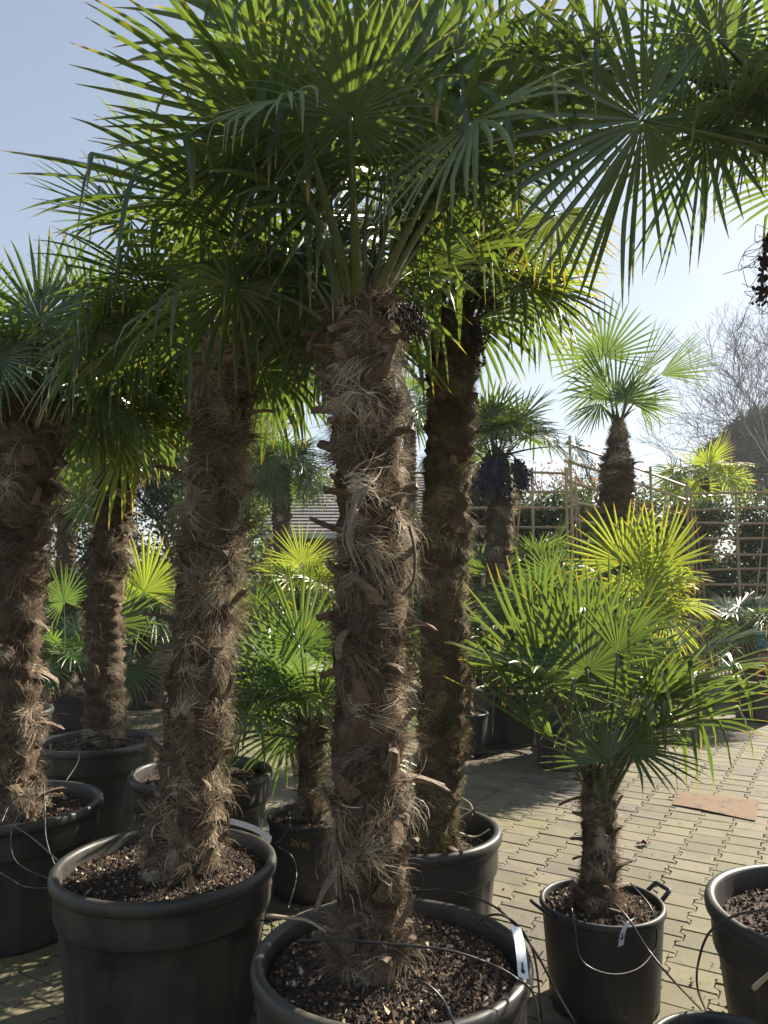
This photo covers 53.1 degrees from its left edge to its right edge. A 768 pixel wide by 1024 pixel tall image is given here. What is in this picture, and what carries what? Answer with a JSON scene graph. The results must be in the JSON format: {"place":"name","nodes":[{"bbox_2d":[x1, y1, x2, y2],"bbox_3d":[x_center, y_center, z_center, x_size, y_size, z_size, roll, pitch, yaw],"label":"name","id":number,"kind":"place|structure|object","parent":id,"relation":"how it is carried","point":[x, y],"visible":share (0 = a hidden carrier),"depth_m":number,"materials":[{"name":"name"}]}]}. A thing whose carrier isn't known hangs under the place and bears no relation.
{"place":"outdoors","nodes":[
{"label":"outdoors","id":0,"kind":"place"},
{"bbox_2d":[0,669,767,1023],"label":"paving","id":1,"kind":"structure","parent":0,"point":[534,851],"depth_m":4.55,"materials":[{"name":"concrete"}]},
{"bbox_2d":[1,372,84,740],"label":"potted palm","id":2,"kind":"object","parent":1,"relation":"on","point":[50,710],"visible":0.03,"depth_m":6.11,"materials":[{"name":"green plant"}]},
{"bbox_2d":[38,564,85,702],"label":"potted palm","id":3,"kind":"object","parent":1,"relation":"on","point":[69,610],"visible":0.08,"depth_m":9.75,"materials":[{"name":"green plant"}]},
{"bbox_2d":[50,458,97,685],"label":"potted palm","id":4,"kind":"object","parent":1,"relation":"on","point":[68,539],"visible":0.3,"depth_m":11.50,"materials":[{"name":"green plant"}]},
{"bbox_2d":[38,560,136,733],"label":"potted palm","id":5,"kind":"object","parent":1,"relation":"on","point":[67,699],"visible":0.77,"depth_m":7.82,"materials":[{"name":"green plant"}]},
{"bbox_2d":[0,226,190,957],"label":"potted palm","id":6,"kind":"object","parent":1,"relation":"on","point":[32,463],"visible":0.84,"depth_m":3.37,"materials":[{"name":"green plant"}]},
{"bbox_2d":[0,795,47,878],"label":"drip tube","id":7,"kind":"object","parent":6,"relation":"hanging from","point":[21,866],"visible":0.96,"depth_m":2.95,"materials":[{"name":"black plastic"}]},
{"bbox_2d":[0,872,47,888],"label":"drip tube","id":8,"kind":"object","parent":7,"relation":"attached to","point":[22,885],"visible":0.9,"depth_m":2.86,"materials":[{"name":"black plastic"}]},
{"bbox_2d":[13,825,58,861],"bbox_3d":[-1.308,1.270,2.909,0.258,0.138,0.013,-2,-5,21],"label":"drip tube","id":9,"kind":"object","parent":6,"relation":"hanging from","point":[40,845],"visible":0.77,"depth_m":2.91,"materials":[{"name":"black plastic"}]},
{"bbox_2d":[43,780,54,864],"bbox_3d":[-1.305,1.225,2.986,0.034,0.293,0.285,4,-6,-38],"label":"drip tube","id":10,"kind":"object","parent":6,"relation":"attached to","point":[45,822],"visible":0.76,"depth_m":2.99,"materials":[{"name":"black plastic"}]},
{"bbox_2d":[1,330,191,840],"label":"potted palm","id":11,"kind":"object","parent":1,"relation":"on","point":[105,767],"visible":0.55,"depth_m":4.76,"materials":[{"name":"plant"}]},
{"bbox_2d":[65,738,132,780],"bbox_3d":[-1.655,1.401,4.390,0.143,0.185,0.407,-4,-7,42],"label":"drip tube","id":12,"kind":"object","parent":11,"relation":"attached to","point":[91,741],"visible":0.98,"depth_m":4.42,"materials":[{"name":"black plastic"}]},
{"bbox_2d":[69,532,177,709],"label":"potted palm","id":13,"kind":"object","parent":1,"relation":"on","point":[142,588],"visible":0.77,"depth_m":8.85,"materials":[{"name":"green plant"}]},
{"bbox_2d":[132,553,247,660],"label":"potted palm","id":14,"kind":"object","parent":1,"relation":"on","point":[162,565],"visible":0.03,"depth_m":9.98,"materials":[{"name":"green plant"}]},
{"bbox_2d":[62,236,330,837],"bbox_3d":[-0.909,0.240,4.152,1.651,3.342,1.714,0,-5,0],"label":"potted palm","id":15,"kind":"object","parent":1,"relation":"on","point":[255,781],"visible":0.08,"depth_m":3.91,"materials":[{"name":"green plant"}]},
{"bbox_2d":[127,768,135,829],"bbox_3d":[-1.146,1.295,3.482,0.040,0.198,0.287,2,-5,-18],"label":"drip tube","id":16,"kind":"object","parent":15,"relation":"hanging from","point":[127,799],"visible":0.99,"depth_m":3.55,"materials":[{"name":"black plastic"}]},
{"bbox_2d":[162,478,272,670],"bbox_3d":[-2.731,1.089,12.781,1.850,3.526,0.868,0,-5,0],"label":"hedge plant","id":17,"kind":"object","parent":1,"relation":"on","point":[253,518],"visible":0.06,"depth_m":12.76,"materials":[{"name":"green plant"}]},
{"bbox_2d":[20,72,436,1023],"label":"potted palm","id":18,"kind":"object","parent":1,"relation":"on","point":[160,918],"visible":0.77,"depth_m":2.71,"materials":[{"name":"green plant"}]},
{"bbox_2d":[169,579,315,720],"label":"potted palm","id":19,"kind":"object","parent":1,"relation":"on","point":[259,594],"visible":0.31,"depth_m":8.36,"materials":[{"name":"green plant"}]},
{"bbox_2d":[255,919,272,930],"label":"drip tube","id":20,"kind":"object","parent":1,"relation":"on","point":[270,922],"visible":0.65,"depth_m":2.56,"materials":[{"name":"black plastic"}]},
{"bbox_2d":[231,523,336,696],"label":"potted palm","id":21,"kind":"object","parent":1,"relation":"on","point":[295,571],"visible":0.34,"depth_m":10.19,"materials":[{"name":"green plant"}]},
{"bbox_2d":[243,426,330,676],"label":"potted palm","id":22,"kind":"object","parent":1,"relation":"on","point":[277,487],"visible":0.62,"depth_m":12.07,"materials":[{"name":"green plant"}]},
{"bbox_2d":[216,560,418,904],"bbox_3d":[-0.361,1.073,3.936,1.338,1.644,1.364,0,-5,0],"label":"potted palm","id":23,"kind":"object","parent":1,"relation":"on","point":[302,840],"visible":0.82,"depth_m":3.83,"materials":[{"name":"green plant"}]},
{"bbox_2d":[275,807,290,843],"bbox_3d":[-0.464,1.494,3.657,0.058,0.125,0.170,-1,-5,13],"label":"drip tube","id":24,"kind":"object","parent":23,"relation":"attached to","point":[284,833],"visible":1,"depth_m":3.61,"materials":[{"name":"black plastic"}]},
{"bbox_2d":[276,846,296,908],"bbox_3d":[-0.407,1.601,3.385,0.091,0.127,0.416,1,-5,-14],"label":"drip tube","id":25,"kind":"object","parent":23,"relation":"hanging from","point":[296,874],"visible":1,"depth_m":3.52,"materials":[{"name":"black plastic"}]},
{"bbox_2d":[0,0,636,1023],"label":"potted palm","id":26,"kind":"object","parent":1,"relation":"on","point":[328,102],"visible":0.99,"depth_m":2.02,"materials":[{"name":"plant"}]},
{"bbox_2d":[266,913,326,932],"bbox_3d":[-0.226,1.060,1.995,0.190,0.021,0.023,-3,-6,28],"label":"cut stalk","id":27,"kind":"object","parent":26,"relation":"on","point":[269,915],"visible":1,"depth_m":2.00,"materials":[{"name":"beige plant"}]},
{"bbox_2d":[409,981,455,1023],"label":"drip tube","id":28,"kind":"object","parent":26,"relation":"attached to","point":[435,991],"visible":1,"depth_m":1.70,"materials":[{"name":"black plastic"}]},
{"bbox_2d":[409,889,575,1023],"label":"drip tube","id":29,"kind":"object","parent":26,"relation":"on","point":[535,952],"visible":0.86,"depth_m":2.24,"materials":[{"name":"black plastic"}]},
{"bbox_2d":[238,540,424,676],"bbox_3d":[-0.597,1.496,12.501,3.668,2.515,0.864,0,-5,0],"label":"hedge plant","id":30,"kind":"object","parent":1,"relation":"on","point":[254,561],"visible":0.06,"depth_m":12.44,"materials":[{"name":"green plant"}]},
{"bbox_2d":[23,770,767,1023],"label":"moss","id":31,"kind":"object","parent":1,"relation":"on","point":[571,844],"visible":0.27,"depth_m":4.25,"materials":[{"name":"green plant"}]},
{"bbox_2d":[395,368,428,661],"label":"palm tree","id":32,"kind":"object","parent":1,"relation":"on","point":[412,440],"visible":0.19,"depth_m":12.99,"materials":[{"name":"green plant"}]},
{"bbox_2d":[300,938,540,1023],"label":"drip tube","id":33,"kind":"object","parent":1,"relation":"on","point":[432,948],"visible":1,"depth_m":1.85,"materials":[{"name":"black plastic"}]},
{"bbox_2d":[404,585,512,757],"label":"potted palm","id":34,"kind":"object","parent":1,"relation":"on","point":[479,729],"visible":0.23,"depth_m":6.73,"materials":[{"name":"green plant"}]},
{"bbox_2d":[309,166,620,917],"bbox_3d":[0.300,0.169,3.245,1.430,3.324,1.287,0,-5,0],"label":"potted palm","id":35,"kind":"object","parent":1,"relation":"on","point":[449,856],"visible":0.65,"depth_m":3.12,"materials":[{"name":"brown plant"}]},
{"bbox_2d":[459,829,489,837],"bbox_3d":[0.337,1.198,2.873,0.125,0.043,0.022,-3,-6,31],"label":"cut stalk","id":36,"kind":"object","parent":35,"relation":"on","point":[469,836],"visible":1,"depth_m":2.86,"materials":[{"name":"beige plant"}]},
{"bbox_2d":[405,476,583,686],"bbox_3d":[1.593,1.036,10.794,2.718,3.271,0.851,1,-5,-7],"label":"hedge plant","id":37,"kind":"object","parent":1,"relation":"on","point":[547,519],"visible":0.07,"depth_m":10.77,"materials":[{"name":"green plant"}]},
{"bbox_2d":[466,540,536,704],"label":"potted palm","id":38,"kind":"object","parent":1,"relation":"on","point":[476,577],"visible":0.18,"depth_m":9.52,"materials":[{"name":"green plant"}]},
{"bbox_2d":[475,749,527,754],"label":"drip tube","id":39,"kind":"object","parent":1,"relation":"on","point":[496,752],"visible":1,"depth_m":6.69,"materials":[{"name":"black plastic"}]},
{"bbox_2d":[470,913,541,1023],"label":"drip tube","id":40,"kind":"object","parent":1,"relation":"on","point":[515,923],"visible":0.97,"depth_m":2.00,"materials":[{"name":"black plastic"}]},
{"bbox_2d":[414,377,598,746],"bbox_3d":[1.180,0.455,7.502,1.792,3.498,1.588,0,-5,0],"label":"potted palm","id":41,"kind":"object","parent":1,"relation":"on","point":[494,480],"visible":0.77,"depth_m":7.36,"materials":[{"name":"green plant"}]},
{"bbox_2d":[486,745,536,750],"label":"drip tube","id":42,"kind":"object","parent":1,"relation":"on","point":[504,747],"visible":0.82,"depth_m":6.97,"materials":[{"name":"black plastic"}]},
{"bbox_2d":[467,467,569,660],"bbox_3d":[1.815,0.897,10.460,1.522,3.136,0.125,1,-5,-8],"label":"bamboo trellis","id":43,"kind":"object","parent":1,"relation":"on","point":[532,527],"visible":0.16,"depth_m":10.61,"materials":[{"name":"brown wood"}]},
{"bbox_2d":[510,743,535,745],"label":"drip tube","id":44,"kind":"object","parent":1,"relation":"on","point":[524,744],"visible":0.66,"depth_m":7.05,"materials":[{"name":"black plastic"}]},
{"bbox_2d":[482,519,598,699],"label":"potted palm","id":45,"kind":"object","parent":1,"relation":"on","point":[520,552],"visible":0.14,"depth_m":9.95,"materials":[{"name":"green plant"}]},
{"bbox_2d":[471,532,628,771],"bbox_3d":[1.480,1.151,6.528,1.522,1.942,1.443,0,-5,0],"label":"potted palm","id":46,"kind":"object","parent":1,"relation":"on","point":[538,577],"visible":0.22,"depth_m":6.30,"materials":[{"name":"green plant"}]},
{"bbox_2d":[444,549,767,1023],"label":"potted palm","id":47,"kind":"object","parent":1,"relation":"on","point":[610,942],"visible":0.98,"depth_m":2.79,"materials":[{"name":"green plant"}]},
{"bbox_2d":[570,882,657,975],"bbox_3d":[0.819,1.438,2.655,0.438,0.198,0.177,5,-7,-42],"label":"drip tube","id":48,"kind":"object","parent":47,"relation":"attached to","point":[605,973],"visible":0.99,"depth_m":2.56,"materials":[{"name":"black plastic"}]},
{"bbox_2d":[605,902,701,1009],"bbox_3d":[0.997,1.550,2.581,0.433,0.457,0.231,2,-5,-24],"label":"drip tube","id":49,"kind":"object","parent":47,"relation":"on","point":[658,963],"visible":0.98,"depth_m":2.51,"materials":[{"name":"black plastic"}]},
{"bbox_2d":[542,478,700,677],"bbox_3d":[3.722,1.135,11.819,3.527,3.300,0.871,4,-6,-35],"label":"hedge plant","id":50,"kind":"object","parent":1,"relation":"on","point":[587,528],"visible":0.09,"depth_m":11.79,"materials":[{"name":"green plant"}]},
{"bbox_2d":[478,0,767,1023],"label":"potted palm","id":51,"kind":"object","parent":1,"relation":"on","point":[722,118],"visible":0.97,"depth_m":2.27,"materials":[{"name":"green plant"}]},
{"bbox_2d":[751,973,767,990],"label":"plant label","id":52,"kind":"object","parent":51,"relation":"attached to","point":[758,983],"visible":1,"depth_m":1.68,"materials":[{"name":"white plastic"}]},
{"bbox_2d":[566,436,692,683],"bbox_3d":[3.735,0.776,11.431,2.929,3.548,0.139,4,-6,-37],"label":"bamboo trellis","id":53,"kind":"object","parent":1,"relation":"on","point":[571,501],"visible":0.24,"depth_m":11.09,"materials":[{"name":"brown wood"}]},
{"bbox_2d":[548,292,721,743],"bbox_3d":[2.499,-0.014,7.656,1.694,4.458,0.969,0,-5,0],"label":"potted palm","id":54,"kind":"object","parent":1,"relation":"on","point":[617,488],"visible":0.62,"depth_m":7.58,"materials":[{"name":"green plant"}]},
{"bbox_2d":[635,840,649,844],"bbox_3d":[1.512,1.925,4.484,0.090,0.034,0.051,-1,-5,8],"label":"dead leaf","id":55,"kind":"object","parent":1,"relation":"on","point":[643,842],"visible":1,"depth_m":4.48,"materials":[{"name":"brown plant"}]},
{"bbox_2d":[564,499,721,756],"bbox_3d":[2.292,1.044,7.038,1.547,2.243,1.504,0,-5,0],"label":"potted palm","id":56,"kind":"object","parent":1,"relation":"on","point":[651,561],"visible":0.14,"depth_m":6.61,"materials":[{"name":"green plant"}]},
{"bbox_2d":[655,1010,764,1023],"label":"plant pot","id":57,"kind":"object","parent":1,"relation":"on","point":[700,1017],"visible":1,"depth_m":2.04,"materials":[{"name":"grey plastic"}]},
{"bbox_2d":[656,483,767,673],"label":"hedge plant","id":58,"kind":"object","parent":1,"relation":"on","point":[751,546],"visible":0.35,"depth_m":12.36,"materials":[{"name":"green plant"}]},
{"bbox_2d":[672,792,759,820],"bbox_3d":[2.281,2.013,5.286,0.532,0.012,0.505,-3,-6,28],"label":"rusty plate","id":59,"kind":"object","parent":1,"relation":"on","point":[746,809],"visible":0.99,"depth_m":5.28,"materials":[{"name":"metal"}]},
{"bbox_2d":[688,486,767,677],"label":"bamboo trellis","id":60,"kind":"object","parent":1,"relation":"on","point":[737,538],"visible":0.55,"depth_m":12.13,"materials":[{"name":"brown wood"}]},
{"bbox_2d":[688,589,767,722],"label":"potted palm","id":61,"kind":"object","parent":1,"relation":"on","point":[761,611],"visible":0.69,"depth_m":8.46,"materials":[{"name":"green plant"}]},
{"bbox_2d":[695,908,767,1010],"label":"drip tube","id":62,"kind":"object","parent":1,"relation":"on","point":[717,925],"visible":0.97,"depth_m":2.03,"materials":[{"name":"black plastic"}]},
{"bbox_2d":[0,0,767,581],"label":"sky","id":63,"kind":"structure","parent":0,"point":[40,95],"materials":[{"name":"blue"}]},
{"bbox_2d":[255,476,542,616],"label":"house","id":64,"kind":"structure","parent":0,"point":[302,521],"depth_m":17.20,"materials":[{"name":"brick"}]},
{"bbox_2d":[310,554,336,603],"bbox_3d":[-1.072,1.479,16.909,1.100,1.100,0.048,0,-5,0],"label":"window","id":65,"kind":"structure","parent":64,"relation":"in","point":[311,554],"depth_m":16.92,"materials":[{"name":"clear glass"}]},
{"bbox_2d":[46,590,761,669],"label":"ground","id":66,"kind":"structure","parent":0,"point":[130,657],"depth_m":15.68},
{"bbox_2d":[3,372,150,627],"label":"tree","id":67,"kind":"object","parent":66,"relation":"on","point":[81,561],"depth_m":16.95,"materials":[{"name":"green plant"}]},
{"bbox_2d":[43,456,186,663],"bbox_3d":[-4.885,0.896,13.784,3.310,3.927,0.880,0,-5,0],"label":"hedge plant","id":68,"kind":"object","parent":66,"relation":"on","point":[162,495],"visible":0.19,"depth_m":13.75,"materials":[{"name":"green plant"}]},
{"bbox_2d":[66,361,260,560],"bbox_3d":[-5.131,-0.676,18.115,5.666,7.674,7.674,0,-5,0],"label":"tree","id":69,"kind":"object","parent":66,"relation":"on","point":[164,462],"visible":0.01,"depth_m":17.14,"materials":[{"name":"green plant"}]},
{"bbox_2d":[140,403,336,584],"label":"tree","id":70,"kind":"object","parent":66,"relation":"on","point":[183,465],"visible":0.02,"depth_m":14.50,"materials":[{"name":"green plant"}]},
{"bbox_2d":[42,526,762,597],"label":"distant wood","id":71,"kind":"object","parent":66,"relation":"on","point":[717,549],"depth_m":56.40,"materials":[{"name":"green plant"}]},
{"bbox_2d":[526,444,694,557],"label":"tree","id":72,"kind":"object","parent":66,"relation":"on","point":[563,481],"visible":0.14,"depth_m":18.70,"materials":[{"name":"plant"}]},
{"bbox_2d":[633,246,767,509],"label":"bare tree","id":73,"kind":"object","parent":66,"relation":"on","point":[750,365],"visible":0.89,"depth_m":36.91,"materials":[{"name":"wood"}]},
{"bbox_2d":[644,431,760,664],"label":"palm tree","id":74,"kind":"object","parent":66,"relation":"on","point":[702,482],"visible":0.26,"depth_m":14.08,"materials":[{"name":"green plant"}]},
{"bbox_2d":[681,405,767,591],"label":"pine tree","id":75,"kind":"object","parent":66,"relation":"on","point":[760,475],"visible":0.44,"depth_m":43.23,"materials":[{"name":"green plant"}]},
{"bbox_2d":[733,647,767,676],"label":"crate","id":76,"kind":"object","parent":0,"point":[762,672],"visible":0.14,"depth_m":9.80,"materials":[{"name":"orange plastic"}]},
{"bbox_2d":[737,626,767,648],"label":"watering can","id":77,"kind":"object","parent":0,"point":[759,644],"visible":0.03,"depth_m":9.56,"materials":[{"name":"blue plastic"}]}
]}

